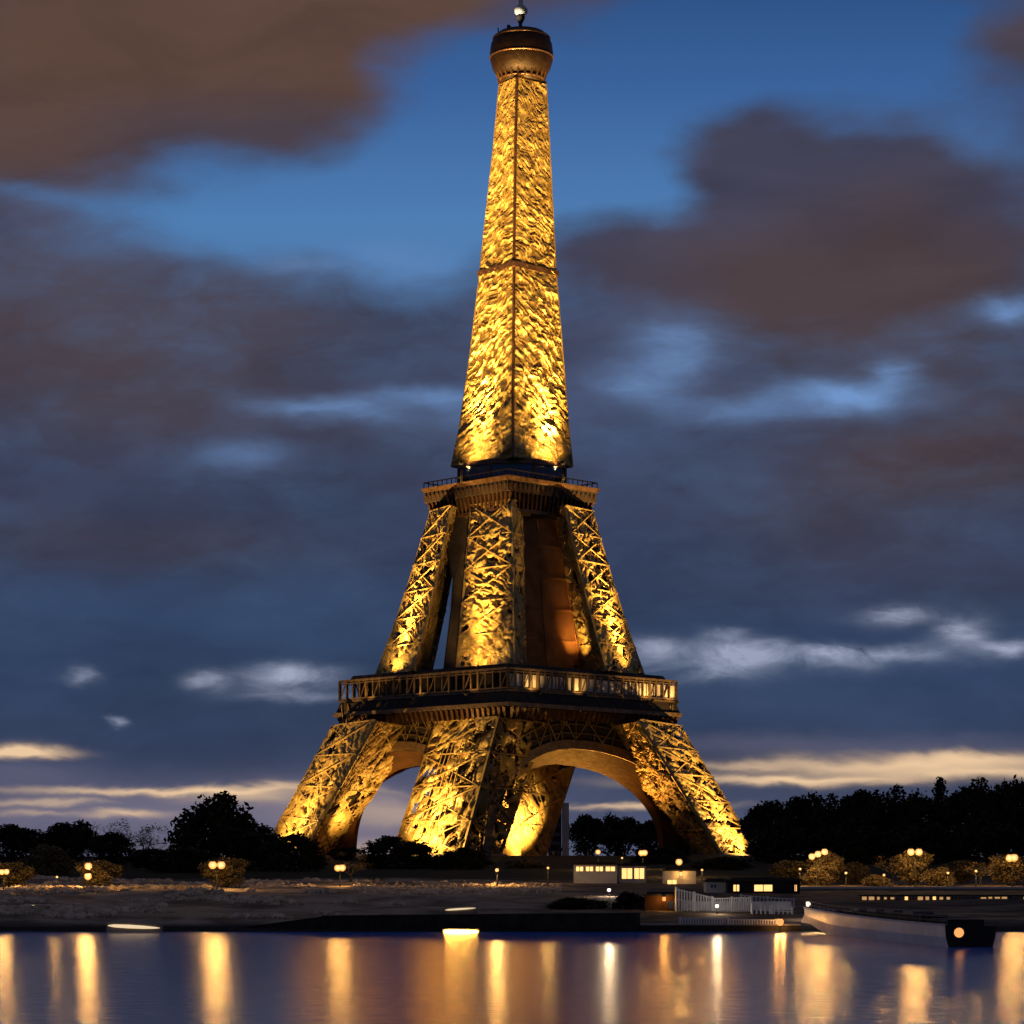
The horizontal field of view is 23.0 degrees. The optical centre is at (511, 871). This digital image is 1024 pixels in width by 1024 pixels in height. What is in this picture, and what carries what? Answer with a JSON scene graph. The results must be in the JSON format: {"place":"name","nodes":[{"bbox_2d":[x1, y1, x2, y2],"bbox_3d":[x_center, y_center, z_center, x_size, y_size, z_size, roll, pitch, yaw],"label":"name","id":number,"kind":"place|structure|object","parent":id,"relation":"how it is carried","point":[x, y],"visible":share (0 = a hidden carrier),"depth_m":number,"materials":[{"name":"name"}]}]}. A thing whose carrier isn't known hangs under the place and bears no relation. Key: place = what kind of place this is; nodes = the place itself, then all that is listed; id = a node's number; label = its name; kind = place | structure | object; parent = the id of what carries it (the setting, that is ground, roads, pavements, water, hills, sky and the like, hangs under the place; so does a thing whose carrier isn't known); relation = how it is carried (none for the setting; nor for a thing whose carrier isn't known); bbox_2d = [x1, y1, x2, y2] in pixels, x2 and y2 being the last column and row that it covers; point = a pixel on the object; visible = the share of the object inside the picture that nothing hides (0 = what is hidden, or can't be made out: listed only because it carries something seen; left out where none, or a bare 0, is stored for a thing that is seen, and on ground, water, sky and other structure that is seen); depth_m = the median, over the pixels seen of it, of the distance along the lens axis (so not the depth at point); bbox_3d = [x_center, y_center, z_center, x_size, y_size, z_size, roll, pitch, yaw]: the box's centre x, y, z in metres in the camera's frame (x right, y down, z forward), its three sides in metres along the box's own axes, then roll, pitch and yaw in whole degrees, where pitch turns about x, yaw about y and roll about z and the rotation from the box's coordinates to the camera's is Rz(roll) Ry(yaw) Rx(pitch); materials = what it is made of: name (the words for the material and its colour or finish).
{"place":"outdoors","nodes":[
{"label":"outdoors","id":0,"kind":"place"},
{"bbox_2d":[0,932,1023,1023],"bbox_3d":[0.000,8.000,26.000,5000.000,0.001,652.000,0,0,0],"label":"river","id":1,"kind":"structure","parent":0,"point":[434,978],"depth_m":189.30,"materials":[{"name":"liquid"}]},
{"bbox_2d":[801,901,995,946],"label":"barge","id":2,"kind":"object","parent":1,"relation":"on","point":[915,927],"visible":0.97,"depth_m":286.81,"materials":[{"name":"white paint"}]},
{"bbox_2d":[0,855,1023,931],"bbox_3d":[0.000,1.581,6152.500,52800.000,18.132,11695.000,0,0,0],"label":"ground","id":3,"kind":"structure","parent":0,"point":[1005,915],"depth_m":396.17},
{"bbox_2d":[0,867,8,889],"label":"street lamp","id":4,"kind":"object","parent":3,"relation":"on","point":[5,871],"visible":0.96,"depth_m":424.74,"materials":[{"name":"paint"}]},
{"bbox_2d":[0,861,36,886],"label":"shrub","id":5,"kind":"object","parent":3,"relation":"on","point":[22,872],"visible":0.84,"depth_m":434.55,"materials":[{"name":"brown plant"}]},
{"bbox_2d":[0,823,40,862],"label":"tree","id":6,"kind":"object","parent":3,"relation":"on","point":[17,841],"visible":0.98,"depth_m":657.44,"materials":[{"name":"green plant"}]},
{"bbox_2d":[28,828,50,854],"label":"tree","id":7,"kind":"object","parent":3,"relation":"on","point":[39,834],"visible":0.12,"depth_m":696.83,"materials":[{"name":"green plant"}]},
{"bbox_2d":[19,843,77,874],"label":"bush","id":8,"kind":"object","parent":3,"relation":"on","point":[59,859],"visible":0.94,"depth_m":538.49,"materials":[{"name":"green plant"}]},
{"bbox_2d":[42,819,98,861],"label":"tree","id":9,"kind":"object","parent":3,"relation":"on","point":[75,839],"visible":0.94,"depth_m":676.12,"materials":[{"name":"green plant"}]},
{"bbox_2d":[84,860,91,886],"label":"street lamp","id":10,"kind":"object","parent":3,"relation":"on","point":[88,875],"visible":0.98,"depth_m":423.63,"materials":[{"name":"glass"}]},
{"bbox_2d":[74,859,123,885],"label":"shrub","id":11,"kind":"object","parent":3,"relation":"on","point":[105,871],"visible":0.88,"depth_m":432.52,"materials":[{"name":"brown plant"}]},
{"bbox_2d":[85,831,136,865],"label":"tree","id":12,"kind":"object","parent":3,"relation":"on","point":[100,846],"visible":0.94,"depth_m":636.64,"materials":[{"name":"green plant"}]},
{"bbox_2d":[92,818,153,853],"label":"bare tree","id":13,"kind":"object","parent":3,"relation":"on","point":[119,824],"visible":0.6,"depth_m":700.54,"materials":[{"name":"black plant"}]},
{"bbox_2d":[107,922,162,931],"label":"strip light","id":14,"kind":"object","parent":3,"relation":"on","point":[124,927],"visible":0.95,"depth_m":334.52,"materials":[{"name":"white"}]},
{"bbox_2d":[119,846,170,869],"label":"tree","id":15,"kind":"object","parent":3,"relation":"on","point":[141,858],"visible":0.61,"depth_m":597.08,"materials":[{"name":"green plant"}]},
{"bbox_2d":[129,823,167,849],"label":"bare tree","id":16,"kind":"object","parent":3,"relation":"on","point":[148,830],"visible":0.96,"depth_m":691.00,"materials":[{"name":"black plant"}]},
{"bbox_2d":[147,847,221,872],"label":"bush","id":17,"kind":"object","parent":3,"relation":"on","point":[190,859],"visible":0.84,"depth_m":556.07,"materials":[{"name":"green plant"}]},
{"bbox_2d":[0,874,405,918],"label":"bank rubble","id":18,"kind":"object","parent":3,"relation":"on","point":[198,889],"visible":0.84,"depth_m":397.63,"materials":[{"name":"grey stone"}]},
{"bbox_2d":[162,790,261,869],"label":"tree","id":19,"kind":"object","parent":3,"relation":"on","point":[193,831],"visible":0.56,"depth_m":595.66,"materials":[{"name":"green plant"}]},
{"bbox_2d":[209,859,224,888],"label":"street lamp","id":20,"kind":"object","parent":3,"relation":"on","point":[213,864],"visible":0.97,"depth_m":423.60,"materials":[{"name":"glass"}]},
{"bbox_2d":[197,856,251,887],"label":"shrub","id":21,"kind":"object","parent":3,"relation":"on","point":[233,866],"visible":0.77,"depth_m":434.50,"materials":[{"name":"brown plant"}]},
{"bbox_2d":[211,823,287,870],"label":"tree","id":22,"kind":"object","parent":3,"relation":"on","point":[237,843],"visible":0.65,"depth_m":586.01,"materials":[{"name":"green plant"}]},
{"bbox_2d":[241,917,321,927],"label":"ramp wall","id":23,"kind":"structure","parent":3,"relation":"on","point":[315,922],"depth_m":340.42,"materials":[{"name":"black stone"}]},
{"bbox_2d":[250,833,329,871],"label":"bush","id":24,"kind":"object","parent":3,"relation":"on","point":[286,853],"visible":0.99,"depth_m":571.50,"materials":[{"name":"green plant"}]},
{"bbox_2d":[334,862,345,885],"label":"street lamp","id":25,"kind":"object","parent":3,"relation":"on","point":[338,867],"visible":0.99,"depth_m":447.62,"materials":[{"name":"glass"}]},
{"bbox_2d":[325,847,362,860],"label":"tree","id":26,"kind":"object","parent":3,"relation":"on","point":[352,851],"visible":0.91,"depth_m":757.96,"materials":[{"name":"green plant"}]},
{"bbox_2d":[330,852,375,881],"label":"shrub","id":27,"kind":"object","parent":3,"relation":"on","point":[356,865],"visible":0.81,"depth_m":459.45,"materials":[{"name":"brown plant"}]},
{"bbox_2d":[356,835,440,868],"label":"bush","id":28,"kind":"object","parent":3,"relation":"on","point":[379,849],"visible":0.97,"depth_m":636.83,"materials":[{"name":"green plant"}]},
{"bbox_2d":[349,880,562,896],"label":"cobble strip","id":29,"kind":"object","parent":3,"relation":"on","point":[425,889],"visible":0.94,"depth_m":441.58,"materials":[{"name":"grey stone"}]},
{"bbox_2d":[444,906,477,913],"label":"strip light","id":30,"kind":"object","parent":3,"relation":"on","point":[464,910],"visible":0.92,"depth_m":345.02,"materials":[{"name":"white plastic"}]},
{"bbox_2d":[427,846,495,869],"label":"bush","id":31,"kind":"object","parent":3,"relation":"on","point":[460,856],"visible":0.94,"depth_m":617.05,"materials":[{"name":"green plant"}]},
{"bbox_2d":[443,929,479,931],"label":"strip light","id":32,"kind":"object","parent":3,"relation":"on","point":[461,930],"visible":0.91,"depth_m":336.52,"materials":[{"name":"white"}]},
{"bbox_2d":[321,912,640,929],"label":"quay wall","id":33,"kind":"structure","parent":3,"relation":"on","point":[592,921],"depth_m":338.93,"materials":[{"name":"black stone"}]},
{"bbox_2d":[273,0,752,856],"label":"lattice tower","id":34,"kind":"structure","parent":3,"relation":"on","point":[525,708],"depth_m":884.68,"materials":[{"name":"metal"}]},
{"bbox_2d":[496,858,548,867],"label":"bush","id":35,"kind":"object","parent":3,"relation":"on","point":[522,863],"visible":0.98,"depth_m":637.08,"materials":[{"name":"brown plant"}]},
{"bbox_2d":[548,803,568,854],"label":"tower block","id":36,"kind":"structure","parent":3,"relation":"on","point":[555,845],"depth_m":1000.00,"materials":[{"name":"white paint"}]},
{"bbox_2d":[540,897,610,908],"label":"shrub","id":37,"kind":"object","parent":3,"relation":"on","point":[572,902],"visible":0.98,"depth_m":372.38,"materials":[{"name":"green plant"}]},
{"bbox_2d":[569,814,608,855],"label":"tree","id":38,"kind":"object","parent":3,"relation":"on","point":[583,836],"visible":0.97,"depth_m":1295.93,"materials":[{"name":"green plant"}]},
{"bbox_2d":[571,862,618,882],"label":"pavilion","id":39,"kind":"structure","parent":3,"relation":"on","point":[594,872],"depth_m":478.00,"materials":[{"name":"paint"}]},
{"bbox_2d":[575,866,583,871],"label":"window","id":40,"kind":"structure","parent":39,"relation":"in","point":[577,868],"depth_m":477.90,"materials":[{"name":"glass"}]},
{"bbox_2d":[585,866,593,871],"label":"window","id":41,"kind":"structure","parent":39,"relation":"in","point":[587,868],"depth_m":477.90,"materials":[{"name":"glass"}]},
{"bbox_2d":[595,866,603,871],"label":"window","id":42,"kind":"structure","parent":39,"relation":"in","point":[597,868],"depth_m":477.90,"materials":[{"name":"glass"}]},
{"bbox_2d":[605,866,615,871],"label":"window","id":43,"kind":"structure","parent":39,"relation":"in","point":[607,868],"depth_m":477.90,"materials":[{"name":"glass"}]},
{"bbox_2d":[600,812,639,855],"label":"tree","id":44,"kind":"object","parent":3,"relation":"on","point":[618,830],"visible":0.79,"depth_m":1315.13,"materials":[{"name":"green plant"}]},
{"bbox_2d":[610,891,643,908],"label":"shrub","id":45,"kind":"object","parent":3,"relation":"on","point":[627,900],"visible":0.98,"depth_m":371.19,"materials":[{"name":"green plant"}]},
{"bbox_2d":[617,863,647,882],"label":"pavilion","id":46,"kind":"structure","parent":3,"relation":"on","point":[632,872],"depth_m":481.95,"materials":[{"name":"paint"}]},
{"bbox_2d":[621,868,632,878],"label":"window","id":47,"kind":"structure","parent":46,"relation":"in","point":[626,873],"depth_m":482.00,"materials":[{"name":"glass"}]},
{"bbox_2d":[634,868,644,878],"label":"window","id":48,"kind":"structure","parent":46,"relation":"in","point":[639,873],"depth_m":482.00,"materials":[{"name":"glass"}]},
{"bbox_2d":[627,820,658,853],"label":"tree","id":49,"kind":"object","parent":3,"relation":"on","point":[645,834],"visible":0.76,"depth_m":1274.58,"materials":[{"name":"green plant"}]},
{"bbox_2d":[638,848,647,855],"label":"street lamp","id":50,"kind":"object","parent":3,"relation":"on","point":[642,852],"visible":0.91,"depth_m":619.48,"materials":[{"name":"glass"}]},
{"bbox_2d":[629,846,689,864],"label":"bush","id":51,"kind":"object","parent":3,"relation":"on","point":[671,855],"visible":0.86,"depth_m":696.64,"materials":[{"name":"green plant"}]},
{"bbox_2d":[641,892,683,910],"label":"hut","id":52,"kind":"object","parent":3,"relation":"on","point":[653,901],"visible":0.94,"depth_m":367.00,"materials":[{"name":"brown wood"}]},
{"bbox_2d":[667,900,677,908],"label":"window","id":53,"kind":"structure","parent":52,"relation":"in","point":[670,903],"depth_m":366.95,"materials":[{"name":"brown glass"}]},
{"bbox_2d":[660,868,697,883],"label":"kiosk","id":54,"kind":"object","parent":3,"relation":"on","point":[670,875],"visible":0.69,"depth_m":474.00,"materials":[{"name":"paint"}]},
{"bbox_2d":[667,880,676,883],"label":"window","id":55,"kind":"structure","parent":54,"relation":"in","point":[668,881],"depth_m":473.95,"materials":[{"name":"glass"}]},
{"bbox_2d":[676,857,681,864],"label":"street lamp","id":56,"kind":"object","parent":3,"relation":"on","point":[678,861],"visible":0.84,"depth_m":519.55,"materials":[{"name":"glass"}]},
{"bbox_2d":[675,887,712,910],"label":"railing","id":57,"kind":"object","parent":3,"relation":"on","point":[694,894],"visible":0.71,"depth_m":365.92,"materials":[{"name":"white paint"}]},
{"bbox_2d":[702,878,725,892],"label":"shed","id":58,"kind":"structure","parent":3,"relation":"on","point":[714,885],"depth_m":424.00,"materials":[{"name":"paint"}]},
{"bbox_2d":[686,856,753,869],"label":"bush","id":59,"kind":"object","parent":3,"relation":"on","point":[724,863],"visible":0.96,"depth_m":597.14,"materials":[{"name":"green plant"}]},
{"bbox_2d":[640,923,800,930],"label":"quay wall","id":60,"kind":"structure","parent":3,"relation":"on","point":[750,926],"depth_m":338.00,"materials":[{"name":"grey stone"}]},
{"bbox_2d":[679,917,776,923],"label":"railing","id":61,"kind":"object","parent":60,"relation":"on","point":[723,921],"visible":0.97,"depth_m":338.44,"materials":[{"name":"metal"}]},
{"bbox_2d":[713,896,751,911],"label":"railing","id":62,"kind":"object","parent":3,"relation":"on","point":[737,904],"visible":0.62,"depth_m":365.93,"materials":[{"name":"white paint"}]},
{"bbox_2d":[682,900,790,909],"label":"screen wall","id":63,"kind":"structure","parent":3,"relation":"on","point":[787,904],"depth_m":368.94,"materials":[{"name":"white metal"}]},
{"bbox_2d":[724,877,801,893],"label":"boathouse","id":64,"kind":"object","parent":3,"relation":"on","point":[785,885],"visible":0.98,"depth_m":420.00,"materials":[{"name":"paint"}]},
{"bbox_2d":[733,884,739,891],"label":"window","id":65,"kind":"structure","parent":64,"relation":"in","point":[736,887],"depth_m":419.99,"materials":[{"name":"glass"}]},
{"bbox_2d":[754,884,772,891],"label":"window","id":66,"kind":"structure","parent":64,"relation":"in","point":[757,887],"depth_m":419.99,"materials":[{"name":"glass"}]},
{"bbox_2d":[794,884,797,891],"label":"window","id":67,"kind":"structure","parent":64,"relation":"in","point":[795,885],"depth_m":419.89,"materials":[{"name":"glass"}]},
{"bbox_2d":[737,799,795,857],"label":"tree","id":68,"kind":"object","parent":3,"relation":"on","point":[764,815],"visible":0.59,"depth_m":757.15,"materials":[{"name":"green plant"}]},
{"bbox_2d":[740,894,794,907],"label":"railing","id":69,"kind":"object","parent":3,"relation":"on","point":[768,897],"visible":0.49,"depth_m":373.94,"materials":[{"name":"white paint"}]},
{"bbox_2d":[751,903,792,913],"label":"railing","id":70,"kind":"object","parent":3,"relation":"on","point":[771,910],"visible":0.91,"depth_m":361.93,"materials":[{"name":"white metal"}]},
{"bbox_2d":[776,916,783,931],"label":"quay lamp","id":71,"kind":"object","parent":3,"relation":"on","point":[779,921],"visible":0.94,"depth_m":336.72,"materials":[{"name":"glass"}]},
{"bbox_2d":[742,821,828,863],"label":"bush","id":72,"kind":"object","parent":3,"relation":"on","point":[788,839],"visible":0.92,"depth_m":697.25,"materials":[{"name":"green plant"}]},
{"bbox_2d":[767,859,808,878],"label":"shrub","id":73,"kind":"object","parent":3,"relation":"on","point":[784,868],"visible":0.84,"depth_m":468.50,"materials":[{"name":"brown plant"}]},
{"bbox_2d":[783,791,823,849],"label":"tree","id":74,"kind":"object","parent":3,"relation":"on","point":[802,809],"visible":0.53,"depth_m":774.25,"materials":[{"name":"green plant"}]},
{"bbox_2d":[800,866,830,885],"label":"shrub","id":75,"kind":"object","parent":3,"relation":"on","point":[815,876],"visible":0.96,"depth_m":457.83,"materials":[{"name":"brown plant"}]},
{"bbox_2d":[809,846,827,885],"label":"street lamp","id":76,"kind":"object","parent":3,"relation":"on","point":[824,851],"visible":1,"depth_m":454.64,"materials":[{"name":"glass"}]},
{"bbox_2d":[803,851,846,884],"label":"shrub","id":77,"kind":"object","parent":3,"relation":"on","point":[831,864],"visible":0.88,"depth_m":461.69,"materials":[{"name":"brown plant"}]},
{"bbox_2d":[813,793,856,854],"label":"tree","id":78,"kind":"object","parent":3,"relation":"on","point":[829,815],"visible":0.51,"depth_m":737.42,"materials":[{"name":"green plant"}]},
{"bbox_2d":[805,820,894,863],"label":"bush","id":79,"kind":"object","parent":3,"relation":"on","point":[857,841],"visible":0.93,"depth_m":694.14,"materials":[{"name":"green plant"}]},
{"bbox_2d":[834,861,871,883],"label":"shrub","id":80,"kind":"object","parent":3,"relation":"on","point":[855,871],"visible":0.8,"depth_m":470.53,"materials":[{"name":"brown plant"}]},
{"bbox_2d":[837,789,881,821],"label":"tree","id":81,"kind":"object","parent":3,"relation":"on","point":[860,800],"visible":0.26,"depth_m":795.79,"materials":[{"name":"green plant"}]},
{"bbox_2d":[861,874,893,885],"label":"shrub","id":82,"kind":"object","parent":3,"relation":"on","point":[876,880],"visible":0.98,"depth_m":456.96,"materials":[{"name":"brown plant"}]},
{"bbox_2d":[866,784,913,858],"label":"tree","id":83,"kind":"object","parent":3,"relation":"on","point":[889,812],"visible":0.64,"depth_m":756.08,"materials":[{"name":"green plant"}]},
{"bbox_2d":[873,854,919,884],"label":"shrub","id":84,"kind":"object","parent":3,"relation":"on","point":[886,867],"visible":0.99,"depth_m":463.88,"materials":[{"name":"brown plant"}]},
{"bbox_2d":[889,850,933,884],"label":"shrub","id":85,"kind":"object","parent":3,"relation":"on","point":[908,866],"visible":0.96,"depth_m":461.61,"materials":[{"name":"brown plant"}]},
{"bbox_2d":[800,887,1023,890],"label":"embankment wall","id":86,"kind":"structure","parent":3,"relation":"on","point":[911,888],"depth_m":435.88,"materials":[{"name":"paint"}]},
{"bbox_2d":[907,847,922,886],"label":"street lamp","id":87,"kind":"object","parent":3,"relation":"on","point":[911,851],"visible":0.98,"depth_m":454.59,"materials":[{"name":"glass"}]},
{"bbox_2d":[873,821,965,863],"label":"bush","id":88,"kind":"object","parent":3,"relation":"on","point":[928,837],"visible":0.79,"depth_m":694.61,"materials":[{"name":"green plant"}]},
{"bbox_2d":[904,788,946,837],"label":"tree","id":89,"kind":"object","parent":3,"relation":"on","point":[925,808],"visible":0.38,"depth_m":775.49,"materials":[{"name":"green plant"}]},
{"bbox_2d":[920,867,957,885],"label":"shrub","id":90,"kind":"object","parent":3,"relation":"on","point":[941,875],"visible":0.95,"depth_m":458.56,"materials":[{"name":"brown plant"}]},
{"bbox_2d":[855,895,1023,899],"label":"terrace pavilion","id":91,"kind":"structure","parent":3,"relation":"on","point":[871,897],"depth_m":394.06,"materials":[{"name":"paint"}]},
{"bbox_2d":[931,776,951,857],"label":"tree","id":92,"kind":"object","parent":3,"relation":"on","point":[940,787],"visible":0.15,"depth_m":819.18,"materials":[{"name":"green plant"}]},
{"bbox_2d":[934,785,976,845],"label":"tree","id":93,"kind":"object","parent":3,"relation":"on","point":[953,810],"visible":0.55,"depth_m":775.96,"materials":[{"name":"green plant"}]},
{"bbox_2d":[939,859,980,883],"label":"shrub","id":94,"kind":"object","parent":3,"relation":"on","point":[962,874],"visible":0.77,"depth_m":474.59,"materials":[{"name":"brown plant"}]},
{"bbox_2d":[961,862,1001,884],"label":"shrub","id":95,"kind":"object","parent":3,"relation":"on","point":[970,868],"visible":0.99,"depth_m":459.53,"materials":[{"name":"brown plant"}]},
{"bbox_2d":[940,817,1023,863],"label":"bush","id":96,"kind":"object","parent":3,"relation":"on","point":[982,831],"visible":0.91,"depth_m":696.41,"materials":[{"name":"green plant"}]},
{"bbox_2d":[962,777,1020,853],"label":"tree","id":97,"kind":"object","parent":3,"relation":"on","point":[982,803],"visible":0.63,"depth_m":737.09,"materials":[{"name":"green plant"}]},
{"bbox_2d":[987,853,1023,884],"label":"shrub","id":98,"kind":"object","parent":3,"relation":"on","point":[1013,870],"visible":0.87,"depth_m":461.67,"materials":[{"name":"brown plant"}]},
{"bbox_2d":[995,774,1023,852],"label":"tree","id":99,"kind":"object","parent":3,"relation":"on","point":[1017,787],"visible":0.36,"depth_m":754.73,"materials":[{"name":"green plant"}]},
{"bbox_2d":[1006,852,1017,886],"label":"street lamp","id":100,"kind":"object","parent":3,"relation":"on","point":[1011,857],"visible":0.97,"depth_m":454.53,"materials":[{"name":"glass"}]},
{"bbox_2d":[0,0,1023,856],"label":"sky","id":101,"kind":"structure","parent":0,"point":[241,240],"materials":[{"name":"blue"}]}
]}

